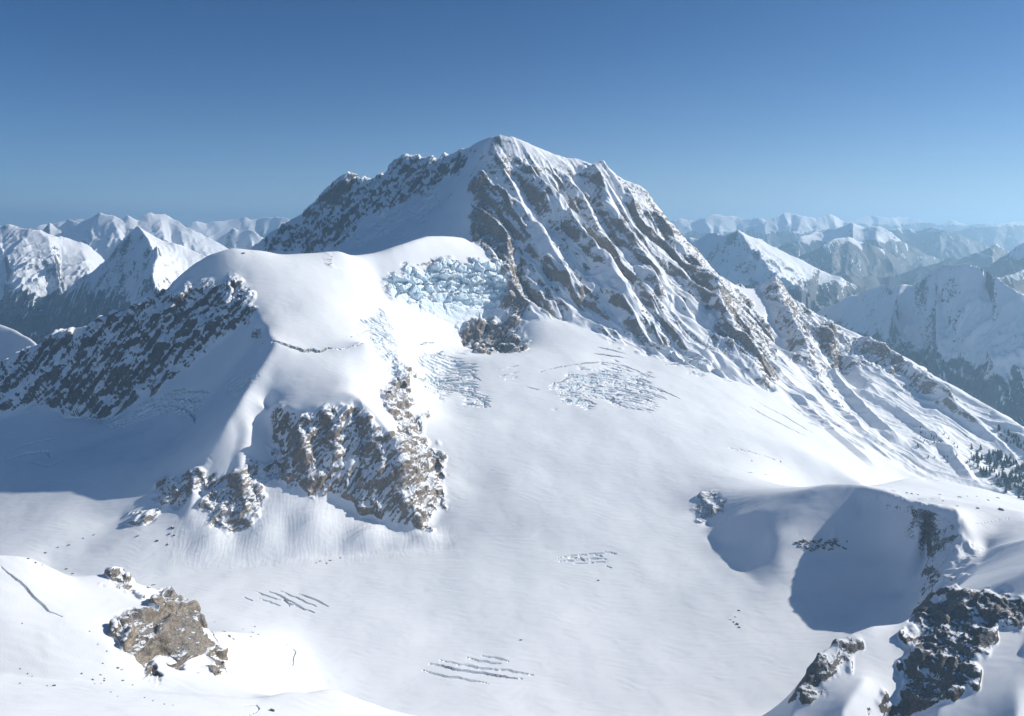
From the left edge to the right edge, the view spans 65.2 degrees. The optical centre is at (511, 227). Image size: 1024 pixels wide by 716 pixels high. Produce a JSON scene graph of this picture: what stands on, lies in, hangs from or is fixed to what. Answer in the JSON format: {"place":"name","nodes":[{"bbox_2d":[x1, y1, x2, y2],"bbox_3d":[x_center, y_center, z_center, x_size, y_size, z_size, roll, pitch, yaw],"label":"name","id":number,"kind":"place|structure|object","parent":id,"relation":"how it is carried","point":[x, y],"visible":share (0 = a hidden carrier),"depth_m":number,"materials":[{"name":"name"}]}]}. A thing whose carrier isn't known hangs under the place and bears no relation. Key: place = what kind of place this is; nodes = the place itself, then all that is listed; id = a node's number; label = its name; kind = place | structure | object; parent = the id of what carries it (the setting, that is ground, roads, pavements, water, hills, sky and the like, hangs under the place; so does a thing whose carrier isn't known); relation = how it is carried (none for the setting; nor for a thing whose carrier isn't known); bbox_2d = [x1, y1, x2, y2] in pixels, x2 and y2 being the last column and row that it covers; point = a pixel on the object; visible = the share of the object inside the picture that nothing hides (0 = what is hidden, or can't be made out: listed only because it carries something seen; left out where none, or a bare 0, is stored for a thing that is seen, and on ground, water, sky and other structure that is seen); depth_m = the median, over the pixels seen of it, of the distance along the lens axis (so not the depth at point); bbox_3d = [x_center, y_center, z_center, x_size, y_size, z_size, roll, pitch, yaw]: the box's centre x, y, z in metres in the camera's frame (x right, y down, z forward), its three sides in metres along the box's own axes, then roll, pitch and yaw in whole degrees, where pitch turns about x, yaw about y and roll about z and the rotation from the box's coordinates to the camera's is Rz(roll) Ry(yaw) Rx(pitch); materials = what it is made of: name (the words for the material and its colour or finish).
{"place":"outdoors","nodes":[
{"label":"outdoors","id":0,"kind":"place"},
{"bbox_2d":[0,325,36,362],"bbox_3d":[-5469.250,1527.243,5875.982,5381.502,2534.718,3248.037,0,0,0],"label":"snow hill","id":1,"kind":"structure","parent":0,"point":[12,341],"depth_m":4726.84,"materials":[{"name":"white snow"}]},
{"bbox_2d":[0,224,104,344],"bbox_3d":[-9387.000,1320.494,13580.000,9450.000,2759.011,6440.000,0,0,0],"label":"distant mountain","id":2,"kind":"structure","parent":0,"point":[39,269],"depth_m":13075.36,"materials":[{"name":"white snow"}]},
{"bbox_2d":[22,219,83,229],"bbox_3d":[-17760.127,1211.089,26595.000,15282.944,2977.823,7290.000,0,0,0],"label":"distant mountain","id":3,"kind":"structure","parent":0,"point":[43,226],"depth_m":26839.01,"materials":[{"name":"white snow"}]},
{"bbox_2d":[41,226,205,341],"bbox_3d":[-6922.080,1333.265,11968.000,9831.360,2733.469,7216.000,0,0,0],"label":"snowy mountain peak","id":4,"kind":"structure","parent":0,"point":[138,262],"depth_m":10781.78,"materials":[{"name":"white snow"}]},
{"bbox_2d":[0,251,259,422],"bbox_3d":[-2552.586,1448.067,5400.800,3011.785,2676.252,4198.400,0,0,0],"label":"cliff","id":5,"kind":"structure","parent":0,"point":[114,365],"depth_m":3497.45,"materials":[{"name":"grey stone"}]},
{"bbox_2d":[42,213,227,259],"bbox_3d":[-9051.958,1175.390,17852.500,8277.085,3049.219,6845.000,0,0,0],"label":"distant mountain","id":6,"kind":"structure","parent":0,"point":[102,235],"depth_m":18117.34,"materials":[{"name":"white snow"}]},
{"bbox_2d":[0,318,275,557],"bbox_3d":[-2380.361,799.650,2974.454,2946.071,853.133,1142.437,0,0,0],"label":"snow bay","id":7,"kind":"object","parent":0,"point":[70,478],"visible":1,"depth_m":2962.23,"materials":[{"name":"snow"}]},
{"bbox_2d":[0,555,319,698],"bbox_3d":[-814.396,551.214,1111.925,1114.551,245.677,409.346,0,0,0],"label":"foreground slope","id":8,"kind":"structure","parent":0,"point":[152,640],"depth_m":1142.81,"materials":[{"name":"white snow"}]},
{"bbox_2d":[0,683,415,715],"bbox_3d":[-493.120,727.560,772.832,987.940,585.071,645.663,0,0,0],"label":"snow bank","id":9,"kind":"structure","parent":0,"point":[20,699],"depth_m":940.16,"materials":[{"name":"snow"}]},
{"bbox_2d":[163,589,307,694],"bbox_3d":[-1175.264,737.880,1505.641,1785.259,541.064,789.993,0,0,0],"label":"snow patch","id":10,"kind":"object","parent":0,"point":[274,665],"visible":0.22,"depth_m":1729.79,"materials":[{"name":"white snow"}]},
{"bbox_2d":[184,217,290,240],"bbox_3d":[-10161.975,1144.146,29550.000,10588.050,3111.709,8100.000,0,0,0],"label":"distant mountain","id":11,"kind":"structure","parent":0,"point":[260,227],"depth_m":29863.82,"materials":[{"name":"white snow"}]},
{"bbox_2d":[216,228,263,249],"bbox_3d":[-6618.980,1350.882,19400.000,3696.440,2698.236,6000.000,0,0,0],"label":"distant mountain","id":12,"kind":"structure","parent":0,"point":[247,239],"depth_m":19815.10,"materials":[{"name":"white snow"}]},
{"bbox_2d":[50,345,455,564],"bbox_3d":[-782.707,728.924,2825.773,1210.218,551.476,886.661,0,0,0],"label":"rock buttress","id":13,"kind":"object","parent":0,"point":[268,477],"visible":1,"depth_m":2620.65,"materials":[{"name":"rock"},{"name":"snow"}]},
{"bbox_2d":[221,231,510,402],"bbox_3d":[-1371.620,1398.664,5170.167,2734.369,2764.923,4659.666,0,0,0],"label":"snow dome","id":14,"kind":"structure","parent":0,"point":[318,307],"depth_m":3524.17,"materials":[{"name":"snow"}]},
{"bbox_2d":[364,308,407,377],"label":"icefall","id":15,"kind":"object","parent":14,"relation":"on","point":[386,345],"visible":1,"depth_m":3379.91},
{"bbox_2d":[376,258,505,323],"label":"icefall","id":16,"kind":"object","parent":14,"relation":"on","point":[452,291],"visible":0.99,"depth_m":4096.46,"materials":[{"name":"ice"},{"name":"snow"}]},
{"bbox_2d":[254,140,482,253],"bbox_3d":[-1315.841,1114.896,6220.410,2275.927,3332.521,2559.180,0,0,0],"label":"rocky ridge","id":17,"kind":"structure","parent":0,"point":[339,210],"depth_m":5379.61,"materials":[{"name":"grey stone"}]},
{"bbox_2d":[339,140,483,254],"bbox_3d":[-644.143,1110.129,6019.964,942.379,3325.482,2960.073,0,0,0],"label":"snow bowl","id":18,"kind":"object","parent":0,"point":[440,209],"visible":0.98,"depth_m":4914.99,"materials":[{"name":"snow"}]},
{"bbox_2d":[0,245,1011,715],"bbox_3d":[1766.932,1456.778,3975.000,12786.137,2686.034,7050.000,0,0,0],"label":"glacier","id":19,"kind":"object","parent":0,"point":[558,511],"visible":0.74,"depth_m":2251.51,"materials":[{"name":"white snow"}]},
{"bbox_2d":[416,352,488,407],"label":"icefall","id":20,"kind":"object","parent":19,"relation":"on","point":[449,374],"visible":1,"depth_m":3445.30,"materials":[{"name":"ice"},{"name":"snow"}]},
{"bbox_2d":[552,364,663,410],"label":"icefall","id":21,"kind":"object","parent":19,"relation":"on","point":[631,388],"visible":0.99,"depth_m":3460.11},
{"bbox_2d":[0,0,1023,228],"label":"sky","id":22,"kind":"structure","parent":0,"point":[186,111],"materials":[{"name":"blue"}]},
{"bbox_2d":[452,135,774,389],"bbox_3d":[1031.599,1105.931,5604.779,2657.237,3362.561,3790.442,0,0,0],"label":"mountain peak","id":23,"kind":"structure","parent":0,"point":[602,248],"depth_m":4420.19,"materials":[{"name":"white snow"}]},
{"bbox_2d":[670,214,766,239],"bbox_3d":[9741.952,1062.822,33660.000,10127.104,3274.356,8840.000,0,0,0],"label":"distant mountain","id":24,"kind":"structure","parent":0,"point":[702,227],"depth_m":33510.74,"materials":[{"name":"white snow"}]},
{"bbox_2d":[687,230,866,312],"bbox_3d":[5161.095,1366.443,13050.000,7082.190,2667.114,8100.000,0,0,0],"label":"distant mountain","id":25,"kind":"structure","parent":0,"point":[742,258],"depth_m":12120.29,"materials":[{"name":"white snow"}]},
{"bbox_2d":[640,346,922,484],"bbox_3d":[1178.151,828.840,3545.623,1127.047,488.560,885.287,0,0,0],"label":"mountain slope","id":26,"kind":"structure","parent":0,"point":[751,410],"depth_m":3497.55,"materials":[{"name":"white snow"}]},
{"bbox_2d":[744,213,864,247],"bbox_3d":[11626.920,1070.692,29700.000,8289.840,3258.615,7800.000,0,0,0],"label":"distant mountain","id":27,"kind":"structure","parent":0,"point":[779,231],"depth_m":29489.39,"materials":[{"name":"white snow"}]},
{"bbox_2d":[677,478,1023,609],"bbox_3d":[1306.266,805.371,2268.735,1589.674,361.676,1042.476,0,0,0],"label":"snow ridge","id":28,"kind":"structure","parent":0,"point":[897,546],"depth_m":2258.04,"materials":[{"name":"snow"},{"name":"rock"}]},
{"bbox_2d":[797,237,915,278],"bbox_3d":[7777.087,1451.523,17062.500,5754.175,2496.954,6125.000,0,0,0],"label":"distant mountain","id":29,"kind":"structure","parent":0,"point":[847,256],"depth_m":17043.53,"materials":[{"name":"white snow"}]},
{"bbox_2d":[778,223,940,267],"bbox_3d":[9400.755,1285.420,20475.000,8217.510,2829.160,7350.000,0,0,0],"label":"distant mountain","id":30,"kind":"structure","parent":0,"point":[887,241],"depth_m":20640.52,"materials":[{"name":"white snow"}]},
{"bbox_2d":[826,272,914,289],"bbox_3d":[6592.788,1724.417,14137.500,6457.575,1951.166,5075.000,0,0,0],"label":"distant mountain","id":31,"kind":"structure","parent":0,"point":[869,282],"depth_m":14394.88,"materials":[{"name":"white snow"}]},
{"bbox_2d":[762,277,1023,498],"bbox_3d":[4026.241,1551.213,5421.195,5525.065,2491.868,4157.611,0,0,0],"label":"mountain shoulder","id":32,"kind":"object","parent":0,"point":[883,400],"visible":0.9,"depth_m":4122.46},
{"bbox_2d":[768,556,1023,715],"bbox_3d":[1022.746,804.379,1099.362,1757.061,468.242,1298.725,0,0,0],"label":"crag","id":33,"kind":"structure","parent":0,"point":[954,650],"depth_m":1471.28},
{"bbox_2d":[816,263,1023,426],"bbox_3d":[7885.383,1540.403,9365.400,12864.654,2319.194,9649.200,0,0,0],"label":"mountain range","id":34,"kind":"structure","parent":0,"point":[961,326],"depth_m":8087.71,"materials":[{"name":"white snow"}]},
{"bbox_2d":[850,215,1002,231],"bbox_3d":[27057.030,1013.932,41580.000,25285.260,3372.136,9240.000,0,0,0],"label":"distant mountain","id":35,"kind":"structure","parent":0,"point":[903,223],"depth_m":41835.61,"materials":[{"name":"white snow"}]},
{"bbox_2d":[888,227,989,260],"bbox_3d":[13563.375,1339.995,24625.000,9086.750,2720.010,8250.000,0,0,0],"label":"distant mountain","id":36,"kind":"structure","parent":0,"point":[941,244],"depth_m":24371.22,"materials":[{"name":"white snow"}]},
{"bbox_2d":[860,479,1023,547],"bbox_3d":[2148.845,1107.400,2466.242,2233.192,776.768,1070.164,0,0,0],"label":"snow plateau","id":37,"kind":"structure","parent":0,"point":[990,524],"depth_m":2244.42,"materials":[{"name":"snow"},{"name":"rock"}]},
{"bbox_2d":[898,244,1008,282],"bbox_3d":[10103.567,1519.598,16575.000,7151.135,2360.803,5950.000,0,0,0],"label":"distant mountain","id":38,"kind":"structure","parent":0,"point":[990,255],"depth_m":16728.30,"materials":[{"name":"white snow"}]},
{"bbox_2d":[954,222,1023,251],"bbox_3d":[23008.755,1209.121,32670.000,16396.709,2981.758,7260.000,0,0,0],"label":"distant mountain","id":39,"kind":"structure","parent":0,"point":[1009,236],"depth_m":32426.24,"materials":[{"name":"white snow"}]},
{"bbox_2d":[981,243,1023,277],"bbox_3d":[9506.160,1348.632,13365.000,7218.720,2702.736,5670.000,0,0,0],"label":"distant mountain","id":40,"kind":"structure","parent":0,"point":[1011,262],"depth_m":13322.29,"materials":[{"name":"white snow"}]},
{"bbox_2d":[998,269,1023,293],"bbox_3d":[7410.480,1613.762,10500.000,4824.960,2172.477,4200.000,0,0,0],"label":"distant mountain","id":41,"kind":"structure","parent":0,"point":[1015,281],"depth_m":10456.07,"materials":[{"name":"white snow"}]}
]}

